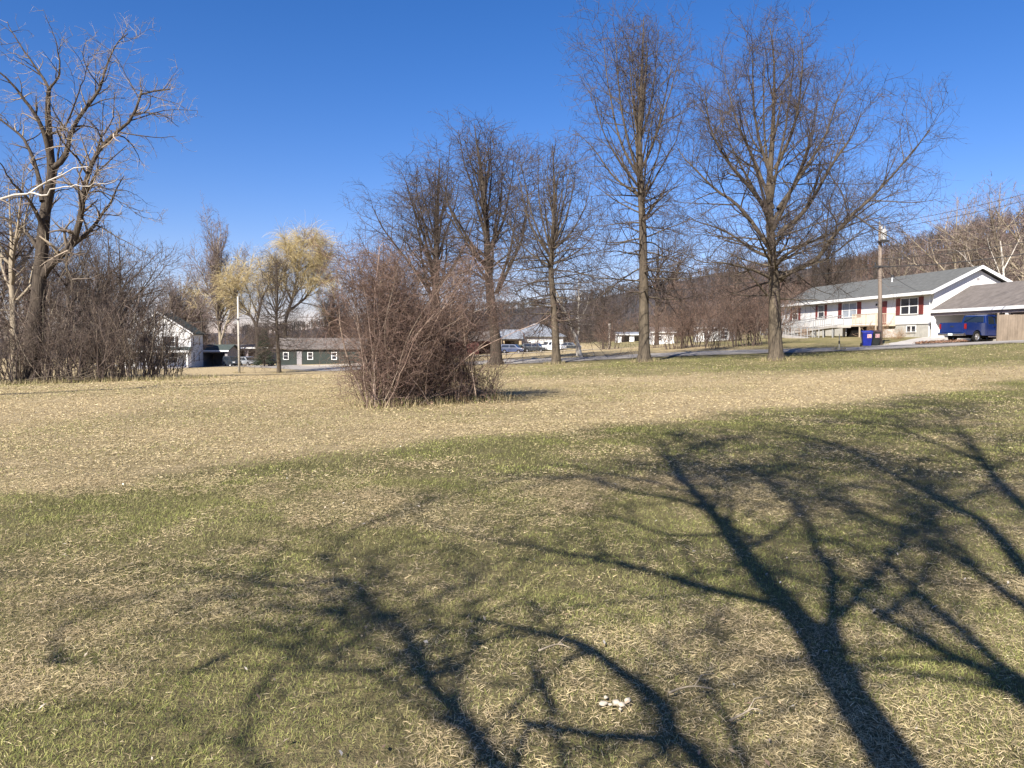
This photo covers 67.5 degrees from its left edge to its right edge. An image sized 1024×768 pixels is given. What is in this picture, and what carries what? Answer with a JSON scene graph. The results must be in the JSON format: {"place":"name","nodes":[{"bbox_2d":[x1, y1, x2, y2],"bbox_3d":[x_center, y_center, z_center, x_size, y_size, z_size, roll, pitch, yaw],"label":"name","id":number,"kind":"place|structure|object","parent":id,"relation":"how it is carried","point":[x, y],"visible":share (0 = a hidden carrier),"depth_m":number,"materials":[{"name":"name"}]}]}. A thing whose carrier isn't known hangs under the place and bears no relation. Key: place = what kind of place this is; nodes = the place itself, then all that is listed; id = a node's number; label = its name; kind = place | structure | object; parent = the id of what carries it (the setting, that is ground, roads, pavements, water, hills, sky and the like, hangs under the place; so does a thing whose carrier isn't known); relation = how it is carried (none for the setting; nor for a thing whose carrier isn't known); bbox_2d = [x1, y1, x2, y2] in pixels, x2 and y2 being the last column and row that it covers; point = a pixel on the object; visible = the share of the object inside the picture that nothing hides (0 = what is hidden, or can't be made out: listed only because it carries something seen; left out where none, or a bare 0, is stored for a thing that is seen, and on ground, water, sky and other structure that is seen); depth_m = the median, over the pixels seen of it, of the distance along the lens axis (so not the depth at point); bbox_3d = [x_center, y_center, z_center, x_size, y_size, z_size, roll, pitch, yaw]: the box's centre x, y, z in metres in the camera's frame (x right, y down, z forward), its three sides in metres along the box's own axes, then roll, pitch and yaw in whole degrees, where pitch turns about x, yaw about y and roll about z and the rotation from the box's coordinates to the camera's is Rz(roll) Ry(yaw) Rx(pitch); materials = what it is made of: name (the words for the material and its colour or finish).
{"place":"outdoors","nodes":[
{"label":"outdoors","id":0,"kind":"place"},
{"bbox_2d":[9,264,874,349],"bbox_3d":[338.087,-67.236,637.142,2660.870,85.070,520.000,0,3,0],"label":"hill","id":1,"kind":"structure","parent":0,"point":[511,321],"depth_m":547.53,"materials":[{"name":"plant"}]},
{"bbox_2d":[232,254,914,343],"bbox_3d":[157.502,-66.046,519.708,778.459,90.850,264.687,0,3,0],"label":"hillside woods","id":2,"kind":"object","parent":1,"relation":"on","point":[311,325],"visible":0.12,"depth_m":564.28,"materials":[{"name":"plant"}]},
{"bbox_2d":[0,331,1023,767],"bbox_3d":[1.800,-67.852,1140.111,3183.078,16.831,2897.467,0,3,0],"label":"ground","id":3,"kind":"structure","parent":0,"point":[950,367],"depth_m":5.60,"materials":[{"name":"plant"}]},
{"bbox_2d":[0,294,46,383],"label":"shrub","id":4,"kind":"object","parent":3,"relation":"on","point":[18,363],"visible":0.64,"depth_m":36.79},
{"bbox_2d":[0,176,57,343],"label":"bare tree","id":5,"kind":"object","parent":3,"relation":"on","point":[26,247],"visible":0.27,"depth_m":46.80,"materials":[{"name":"brown plant"}]},
{"bbox_2d":[0,275,63,376],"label":"shrub","id":6,"kind":"object","parent":3,"relation":"on","point":[19,327],"visible":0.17,"depth_m":41.09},
{"bbox_2d":[0,270,87,384],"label":"shrub","id":7,"kind":"object","parent":3,"relation":"on","point":[7,366],"visible":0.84,"depth_m":36.36,"materials":[{"name":"plant"}]},
{"bbox_2d":[0,163,88,346],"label":"bare tree","id":8,"kind":"object","parent":3,"relation":"on","point":[19,254],"visible":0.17,"depth_m":49.41,"materials":[{"name":"brown plant"}]},
{"bbox_2d":[0,211,90,334],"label":"bare tree","id":9,"kind":"object","parent":3,"relation":"on","point":[33,261],"visible":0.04,"depth_m":63.69,"materials":[{"name":"brown plant"}]},
{"bbox_2d":[0,136,96,381],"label":"bare tree","id":10,"kind":"object","parent":3,"relation":"on","point":[11,270],"visible":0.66,"depth_m":39.50,"materials":[{"name":"brown plant"}]},
{"bbox_2d":[0,232,102,377],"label":"bare tree","id":11,"kind":"object","parent":3,"relation":"on","point":[28,264],"visible":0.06,"depth_m":54.84,"materials":[{"name":"brown plant"}]},
{"bbox_2d":[0,261,104,381],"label":"shrub","id":12,"kind":"object","parent":3,"relation":"on","point":[64,324],"visible":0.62,"depth_m":37.89,"materials":[{"name":"plant"}]},
{"bbox_2d":[0,157,128,215],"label":"birch tree","id":13,"kind":"object","parent":3,"relation":"on","point":[21,194],"visible":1,"depth_m":20.80,"materials":[{"name":"white plant"}]},
{"bbox_2d":[0,274,134,379],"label":"shrub","id":14,"kind":"object","parent":3,"relation":"on","point":[54,328],"visible":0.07,"depth_m":44.22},
{"bbox_2d":[0,270,140,381],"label":"shrub","id":15,"kind":"object","parent":3,"relation":"on","point":[96,355],"visible":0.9,"depth_m":36.90,"materials":[{"name":"plant"}]},
{"bbox_2d":[26,367,116,382],"bbox_3d":[-21.058,-0.308,36.294,3.451,1.040,2.567,0,3,0],"label":"brush pile","id":16,"kind":"object","parent":3,"relation":"on","point":[79,379],"visible":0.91,"depth_m":36.34,"materials":[{"name":"brown plant"}]},
{"bbox_2d":[0,209,144,377],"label":"bare tree","id":17,"kind":"object","parent":3,"relation":"on","point":[79,263],"visible":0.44,"depth_m":46.73,"materials":[{"name":"brown plant"}]},
{"bbox_2d":[19,268,125,379],"bbox_3d":[-22.973,-3.348,41.586,5.569,6.437,6.633,2,4,25],"label":"shrub","id":18,"kind":"object","parent":3,"relation":"on","point":[88,292],"visible":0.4,"depth_m":40.89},
{"bbox_2d":[15,293,134,381],"bbox_3d":[-20.886,-2.130,36.932,5.378,5.028,5.007,-2,4,-32],"label":"shrub","id":19,"kind":"object","parent":3,"relation":"on","point":[49,349],"visible":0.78,"depth_m":36.66,"materials":[{"name":"plant"}]},
{"bbox_2d":[28,230,134,375],"bbox_3d":[-34.939,-6.628,62.096,11.035,12.496,9.860,3,4,38],"label":"bare tree","id":20,"kind":"object","parent":3,"relation":"on","point":[100,252],"visible":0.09,"depth_m":62.40,"materials":[{"name":"brown plant"}]},
{"bbox_2d":[45,258,140,379],"bbox_3d":[-23.850,-3.635,42.420,6.126,7.081,7.296,-1,3,-13],"label":"shrub","id":21,"kind":"object","parent":3,"relation":"on","point":[89,322],"visible":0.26,"depth_m":42.67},
{"bbox_2d":[50,248,145,364],"bbox_3d":[-28.262,-4.950,52.055,8.252,9.344,7.373,2,4,33],"label":"bare tree","id":22,"kind":"object","parent":3,"relation":"on","point":[98,282],"visible":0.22,"depth_m":52.12,"materials":[{"name":"brown plant"}]},
{"bbox_2d":[0,9,199,382],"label":"cottonwood tree","id":23,"kind":"object","parent":3,"relation":"on","point":[46,265],"visible":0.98,"depth_m":37.30,"materials":[{"name":"brown plant"}]},
{"bbox_2d":[65,279,150,377],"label":"shrub","id":24,"kind":"object","parent":3,"relation":"on","point":[108,375],"visible":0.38,"depth_m":40.55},
{"bbox_2d":[54,287,162,379],"bbox_3d":[-19.969,-2.487,38.517,4.974,4.828,4.177,0,3,0],"label":"shrub","id":25,"kind":"object","parent":3,"relation":"on","point":[131,356],"visible":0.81,"depth_m":38.35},
{"bbox_2d":[49,287,168,379],"bbox_3d":[-20.794,-2.525,39.255,6.051,5.656,5.633,2,4,33],"label":"shrub","id":26,"kind":"object","parent":3,"relation":"on","point":[113,341],"visible":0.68,"depth_m":38.41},
{"bbox_2d":[50,217,191,376],"bbox_3d":[-27.866,-6.145,53.568,10.363,11.735,9.260,-2,4,-30],"label":"bare tree","id":27,"kind":"object","parent":3,"relation":"on","point":[142,270],"visible":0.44,"depth_m":53.71,"materials":[{"name":"brown plant"}]},
{"bbox_2d":[49,216,192,376],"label":"bare tree","id":28,"kind":"object","parent":3,"relation":"on","point":[108,254],"visible":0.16,"depth_m":66.54,"materials":[{"name":"brown plant"}]},
{"bbox_2d":[59,268,185,377],"bbox_3d":[-23.421,-3.605,45.210,6.964,6.759,5.847,1,4,20],"label":"shrub","id":29,"kind":"object","parent":3,"relation":"on","point":[119,311],"visible":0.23,"depth_m":45.47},
{"bbox_2d":[62,278,213,378],"bbox_3d":[-20.215,-2.973,41.112,6.572,6.599,7.059,-2,4,-36],"label":"shrub","id":30,"kind":"object","parent":3,"relation":"on","point":[153,362],"visible":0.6,"depth_m":41.69,"materials":[{"name":"plant"}]},
{"bbox_2d":[92,266,191,374],"bbox_3d":[-27.799,-4.821,57.456,7.030,8.910,7.868,-1,3,-9],"label":"bare tree","id":31,"kind":"object","parent":3,"relation":"on","point":[175,304],"visible":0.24,"depth_m":58.09,"materials":[{"name":"brown plant"}]},
{"bbox_2d":[110,285,216,376],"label":"shrub","id":32,"kind":"object","parent":3,"relation":"on","point":[159,326],"visible":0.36,"depth_m":46.09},
{"bbox_2d":[128,291,201,377],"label":"shrub","id":33,"kind":"object","parent":3,"relation":"on","point":[164,345],"visible":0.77,"depth_m":43.03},
{"bbox_2d":[125,313,205,368],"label":"farmhouse","id":34,"kind":"object","parent":3,"relation":"on","point":[199,362],"visible":0.38,"depth_m":111.88,"materials":[{"name":"white"}]},
{"bbox_2d":[128,307,214,376],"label":"shrub","id":35,"kind":"object","parent":3,"relation":"on","point":[175,354],"visible":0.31,"depth_m":45.18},
{"bbox_2d":[136,307,211,376],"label":"shrub","id":36,"kind":"object","parent":3,"relation":"on","point":[184,359],"visible":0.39,"depth_m":47.30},
{"bbox_2d":[151,254,209,329],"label":"bare tree","id":37,"kind":"object","parent":3,"relation":"on","point":[191,316],"visible":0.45,"depth_m":136.77,"materials":[{"name":"brown plant"}]},
{"bbox_2d":[179,275,213,331],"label":"willow tree","id":38,"kind":"object","parent":3,"relation":"on","point":[198,291],"visible":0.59,"depth_m":131.43,"materials":[{"name":"beige plant"}]},
{"bbox_2d":[184,286,217,344],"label":"bare tree","id":39,"kind":"object","parent":3,"relation":"on","point":[207,332],"visible":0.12,"depth_m":149.28,"materials":[{"name":"brown plant"}]},
{"bbox_2d":[179,190,261,343],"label":"bare tree","id":40,"kind":"object","parent":3,"relation":"on","point":[216,255],"visible":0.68,"depth_m":125.89,"materials":[{"name":"brown plant"}]},
{"bbox_2d":[203,344,240,365],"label":"outbuilding","id":41,"kind":"structure","parent":3,"relation":"on","point":[213,356],"depth_m":123.93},
{"bbox_2d":[222,356,242,365],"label":"parked car","id":42,"kind":"object","parent":3,"relation":"on","point":[225,362],"visible":0.91,"depth_m":116.58,"materials":[{"name":"grey paint"}]},
{"bbox_2d":[236,296,240,372],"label":"utility pole","id":43,"kind":"object","parent":3,"relation":"on","point":[238,330],"visible":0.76,"depth_m":84.75,"materials":[{"name":"wood"}]},
{"bbox_2d":[244,267,876,318],"bbox_3d":[-2.349,-7.649,68.795,64.006,2.832,0.036,2,4,29],"label":"overhead line","id":44,"kind":"object","parent":43,"relation":"attached to","point":[607,297],"visible":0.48,"depth_m":60.45,"materials":[{"name":"grey metal"}]},
{"bbox_2d":[205,244,294,364],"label":"willow tree","id":45,"kind":"object","parent":3,"relation":"on","point":[233,281],"visible":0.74,"depth_m":121.21,"materials":[{"name":"yellow plant"}]},
{"bbox_2d":[235,344,275,364],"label":"outbuilding","id":46,"kind":"structure","parent":3,"relation":"on","point":[250,346],"depth_m":133.59,"materials":[{"name":"grey"}]},
{"bbox_2d":[252,330,276,365],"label":"evergreen tree","id":47,"kind":"object","parent":3,"relation":"on","point":[262,359],"visible":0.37,"depth_m":103.71,"materials":[{"name":"green plant"}]},
{"bbox_2d":[227,245,336,372],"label":"oak tree","id":48,"kind":"object","parent":3,"relation":"on","point":[276,307],"visible":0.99,"depth_m":84.37,"materials":[{"name":"brown plant"}]},
{"bbox_2d":[250,216,346,337],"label":"willow tree","id":49,"kind":"object","parent":3,"relation":"on","point":[292,250],"visible":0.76,"depth_m":124.12,"materials":[{"name":"yellow plant"}]},
{"bbox_2d":[272,338,368,364],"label":"cottage","id":50,"kind":"structure","parent":3,"relation":"on","point":[319,358],"depth_m":110.31,"materials":[{"name":"green"}]},
{"bbox_2d":[307,280,354,337],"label":"bare tree","id":51,"kind":"object","parent":3,"relation":"on","point":[333,313],"visible":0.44,"depth_m":133.90,"materials":[{"name":"brown plant"}]},
{"bbox_2d":[324,226,456,339],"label":"oak tree","id":52,"kind":"object","parent":3,"relation":"on","point":[375,263],"visible":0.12,"depth_m":70.78,"materials":[{"name":"brown plant"}]},
{"bbox_2d":[334,136,499,311],"bbox_3d":[-6.637,-10.125,59.678,13.851,17.965,15.469,-2,4,-25],"label":"oak tree","id":53,"kind":"object","parent":3,"relation":"on","point":[422,223],"visible":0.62,"depth_m":59.75,"materials":[{"name":"brown plant"}]},
{"bbox_2d":[288,214,569,408],"bbox_3d":[-2.032,-1.369,20.258,7.259,5.690,7.381,0,3,0],"label":"bramble thicket","id":54,"kind":"object","parent":3,"relation":"on","point":[426,351],"visible":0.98,"depth_m":19.15,"materials":[{"name":"plant"}]},
{"bbox_2d":[0,344,890,409],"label":"tall grass","id":55,"kind":"structure","parent":3,"relation":"on","point":[434,401],"depth_m":35.31,"materials":[{"name":"plant"}]},
{"bbox_2d":[388,105,564,364],"bbox_3d":[-2.650,-10.488,54.475,13.812,18.520,12.367,0,3,0],"label":"oak tree","id":56,"kind":"object","parent":3,"relation":"on","point":[482,187],"visible":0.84,"depth_m":53.20,"materials":[{"name":"brown plant"}]},
{"bbox_2d":[500,329,522,352],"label":"roadside shop","id":57,"kind":"structure","parent":3,"relation":"on","point":[507,339],"depth_m":155.26,"materials":[{"name":"beige wood"}]},
{"bbox_2d":[501,344,524,352],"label":"parked car","id":58,"kind":"object","parent":3,"relation":"on","point":[512,347],"visible":0.74,"depth_m":146.40,"materials":[{"name":"blue paint"}]},
{"bbox_2d":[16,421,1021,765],"bbox_3d":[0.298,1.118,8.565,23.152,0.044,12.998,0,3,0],"label":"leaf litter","id":59,"kind":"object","parent":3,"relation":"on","point":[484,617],"visible":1,"depth_m":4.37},
{"bbox_2d":[523,343,547,351],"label":"parked car","id":60,"kind":"object","parent":3,"relation":"on","point":[533,348],"visible":0.64,"depth_m":145.36,"materials":[{"name":"grey paint"}]},
{"bbox_2d":[514,323,563,344],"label":"roadside shop","id":61,"kind":"structure","parent":3,"relation":"on","point":[547,336],"depth_m":157.98,"materials":[{"name":"metal"}]},
{"bbox_2d":[529,268,582,356],"bbox_3d":[3.236,-5.584,57.160,3.855,7.689,2.357,3,4,39],"label":"birch tree","id":62,"kind":"object","parent":3,"relation":"on","point":[579,347],"visible":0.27,"depth_m":56.82,"materials":[{"name":"white plant"}]},
{"bbox_2d":[464,126,657,363],"bbox_3d":[2.950,-8.407,48.442,13.433,16.143,13.892,0,3,0],"label":"oak tree","id":63,"kind":"object","parent":3,"relation":"on","point":[555,230],"visible":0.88,"depth_m":48.29,"materials":[{"name":"brown plant"}]},
{"bbox_2d":[581,275,632,348],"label":"oak tree","id":64,"kind":"object","parent":3,"relation":"on","point":[603,300],"visible":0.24,"depth_m":118.75,"materials":[{"name":"brown plant"}]},
{"bbox_2d":[590,299,637,349],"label":"scrub bush","id":65,"kind":"object","parent":3,"relation":"on","point":[608,336],"visible":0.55,"depth_m":83.69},
{"bbox_2d":[615,332,638,342],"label":"shed","id":66,"kind":"structure","parent":3,"relation":"on","point":[633,335],"depth_m":165.10,"materials":[{"name":"metal"}]},
{"bbox_2d":[520,0,770,362],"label":"oak tree","id":67,"kind":"object","parent":3,"relation":"on","point":[639,165],"visible":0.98,"depth_m":40.98,"materials":[{"name":"brown plant"}]},
{"bbox_2d":[610,220,698,344],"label":"oak tree","id":68,"kind":"object","parent":3,"relation":"on","point":[657,285],"visible":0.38,"depth_m":91.61,"materials":[{"name":"brown plant"}]},
{"bbox_2d":[635,303,680,347],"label":"scrub bush","id":69,"kind":"object","parent":3,"relation":"on","point":[657,338],"visible":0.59,"depth_m":71.64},
{"bbox_2d":[630,292,700,349],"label":"scrub bush","id":70,"kind":"object","parent":3,"relation":"on","point":[678,335],"visible":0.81,"depth_m":63.44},
{"bbox_2d":[648,255,729,347],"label":"scrub bush","id":71,"kind":"object","parent":3,"relation":"on","point":[688,325],"visible":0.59,"depth_m":65.65,"materials":[{"name":"plant"}]},
{"bbox_2d":[672,275,748,342],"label":"scrub bush","id":72,"kind":"object","parent":3,"relation":"on","point":[701,312],"visible":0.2,"depth_m":94.39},
{"bbox_2d":[669,258,758,341],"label":"scrub bush","id":73,"kind":"object","parent":3,"relation":"on","point":[729,316],"visible":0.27,"depth_m":77.52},
{"bbox_2d":[695,297,738,348],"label":"scrub bush","id":74,"kind":"object","parent":3,"relation":"on","point":[718,336],"visible":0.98,"depth_m":59.59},
{"bbox_2d":[701,239,766,338],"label":"tree","id":75,"kind":"object","parent":3,"relation":"on","point":[736,279],"visible":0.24,"depth_m":111.06,"materials":[{"name":"brown plant"}]},
{"bbox_2d":[700,262,816,346],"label":"scrub bush","id":76,"kind":"object","parent":3,"relation":"on","point":[735,327],"visible":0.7,"depth_m":61.62,"materials":[{"name":"plant"}]},
{"bbox_2d":[720,252,810,344],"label":"scrub bush","id":77,"kind":"object","parent":3,"relation":"on","point":[767,319],"visible":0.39,"depth_m":63.37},
{"bbox_2d":[753,262,810,338],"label":"scrub bush","id":78,"kind":"object","parent":3,"relation":"on","point":[782,320],"visible":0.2,"depth_m":79.12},
{"bbox_2d":[760,315,850,337],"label":"wheelchair ramp","id":79,"kind":"structure","parent":3,"relation":"on","point":[833,327],"depth_m":74.33,"materials":[{"name":"wood"}]},
{"bbox_2d":[651,0,968,360],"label":"oak tree","id":80,"kind":"object","parent":3,"relation":"on","point":[774,276],"visible":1,"depth_m":38.73,"materials":[{"name":"brown plant"}]},
{"bbox_2d":[796,216,868,290],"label":"oak tree","id":81,"kind":"object","parent":3,"relation":"on","point":[822,272],"visible":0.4,"depth_m":106.27,"materials":[{"name":"brown plant"}]},
{"bbox_2d":[860,331,873,346],"bbox_3d":[24.485,-3.131,52.940,0.720,1.110,0.896,1,4,16],"label":"wheeled bin","id":82,"kind":"object","parent":3,"relation":"on","point":[866,338],"visible":0.97,"depth_m":52.60,"materials":[{"name":"blue plastic"}]},
{"bbox_2d":[874,221,889,344],"bbox_3d":[25.575,-6.894,53.113,1.050,8.758,0.655,0,3,0],"label":"utility pole","id":83,"kind":"object","parent":3,"relation":"on","point":[880,295],"visible":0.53,"depth_m":53.20,"materials":[{"name":"brown wood"}]},
{"bbox_2d":[881,253,1023,266],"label":"overhead line","id":84,"kind":"object","parent":83,"relation":"attached to","point":[954,262],"visible":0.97,"depth_m":50.98,"materials":[{"name":"grey metal"}]},
{"bbox_2d":[781,265,1012,337],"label":"ranch house","id":85,"kind":"structure","parent":3,"relation":"on","point":[936,288],"depth_m":67.28,"materials":[{"name":"white"}]},
{"bbox_2d":[842,302,856,317],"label":"window","id":86,"kind":"structure","parent":85,"relation":"in","point":[848,309],"depth_m":73.83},
{"bbox_2d":[900,297,918,314],"bbox_3d":[33.557,-6.580,64.781,0.070,1.430,2.381,0,3,-7],"label":"window","id":87,"kind":"structure","parent":85,"relation":"in","point":[909,306],"depth_m":64.76,"materials":[{"name":"white glass"}]},
{"bbox_2d":[874,232,952,277],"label":"bare tree","id":88,"kind":"object","parent":3,"relation":"on","point":[899,268],"visible":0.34,"depth_m":115.98,"materials":[{"name":"brown plant"}]},
{"bbox_2d":[883,184,994,273],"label":"bare tree","id":89,"kind":"object","parent":3,"relation":"on","point":[954,259],"visible":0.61,"depth_m":104.99,"materials":[{"name":"brown plant"}]},
{"bbox_2d":[907,171,1023,277],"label":"bare tree","id":90,"kind":"object","parent":3,"relation":"on","point":[994,239],"visible":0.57,"depth_m":99.20,"materials":[{"name":"brown plant"}]},
{"bbox_2d":[922,229,1023,279],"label":"sycamore tree","id":91,"kind":"object","parent":3,"relation":"on","point":[1002,265],"visible":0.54,"depth_m":79.35,"materials":[{"name":"white plant"}]},
{"bbox_2d":[929,281,1023,340],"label":"carport","id":92,"kind":"object","parent":3,"relation":"on","point":[1003,298],"visible":0.61,"depth_m":57.39,"materials":[{"name":"grey"}]},
{"bbox_2d":[947,180,1023,279],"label":"bare tree","id":93,"kind":"object","parent":3,"relation":"on","point":[1018,268],"visible":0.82,"depth_m":96.33,"materials":[{"name":"brown plant"}]},
{"bbox_2d":[977,231,1023,280],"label":"bare tree","id":94,"kind":"object","parent":3,"relation":"on","point":[1012,258],"visible":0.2,"depth_m":112.06,"materials":[{"name":"brown plant"}]},
{"bbox_2d":[996,313,1023,340],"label":"wooden fence","id":95,"kind":"object","parent":3,"relation":"on","point":[1009,327],"visible":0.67,"depth_m":50.75,"materials":[{"name":"brown wood"}]},
{"bbox_2d":[0,233,1023,358],"bbox_3d":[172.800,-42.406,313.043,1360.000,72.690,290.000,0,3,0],"label":"hill","id":96,"kind":"structure","parent":0,"point":[909,268],"depth_m":286.21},
{"bbox_2d":[0,285,793,347],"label":"distant tree line","id":97,"kind":"object","parent":96,"relation":"on","point":[241,338],"visible":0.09,"depth_m":234.76,"materials":[{"name":"plant"}]},
{"bbox_2d":[559,210,1023,344],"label":"hillside woods","id":98,"kind":"object","parent":96,"relation":"on","point":[866,256],"visible":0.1,"depth_m":287.50,"materials":[{"name":"plant"}]},
{"bbox_2d":[0,0,1023,338],"label":"sky","id":99,"kind":"structure","parent":0,"point":[298,101],"materials":[{"name":"blue"}]},
{"bbox_2d":[94,340,1023,370],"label":"road","id":100,"kind":"structure","parent":0,"point":[301,367],"depth_m":49.60,"materials":[{"name":"asphalt"}]},
{"bbox_2d":[223,342,1023,370],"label":"road shoulder","id":101,"kind":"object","parent":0,"point":[705,354],"visible":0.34,"depth_m":46.23},
{"bbox_2d":[859,337,981,346],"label":"driveway","id":102,"kind":"structure","parent":0,"point":[908,342],"depth_m":57.90,"materials":[{"name":"concrete"}]},
{"bbox_2d":[869,330,881,345],"bbox_3d":[25.106,-3.164,53.139,0.720,1.110,0.896,1,3,12],"label":"wheeled bin","id":103,"kind":"object","parent":102,"relation":"on","point":[876,337],"visible":0.79,"depth_m":52.79,"materials":[{"name":"black"}]},
{"bbox_2d":[938,315,996,341],"bbox_3d":[33.401,-3.966,54.809,6.075,1.940,2.440,-2,4,-24],"label":"pickup truck","id":104,"kind":"object","parent":102,"relation":"on","point":[974,328],"visible":0.69,"depth_m":53.75,"materials":[{"name":"blue paint"}]},
{"bbox_2d":[912,339,967,343],"bbox_3d":[28.777,-2.860,51.800,5.679,0.380,2.606,-2,4,-25],"label":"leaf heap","id":105,"kind":"object","parent":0,"point":[940,341],"visible":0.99,"depth_m":51.29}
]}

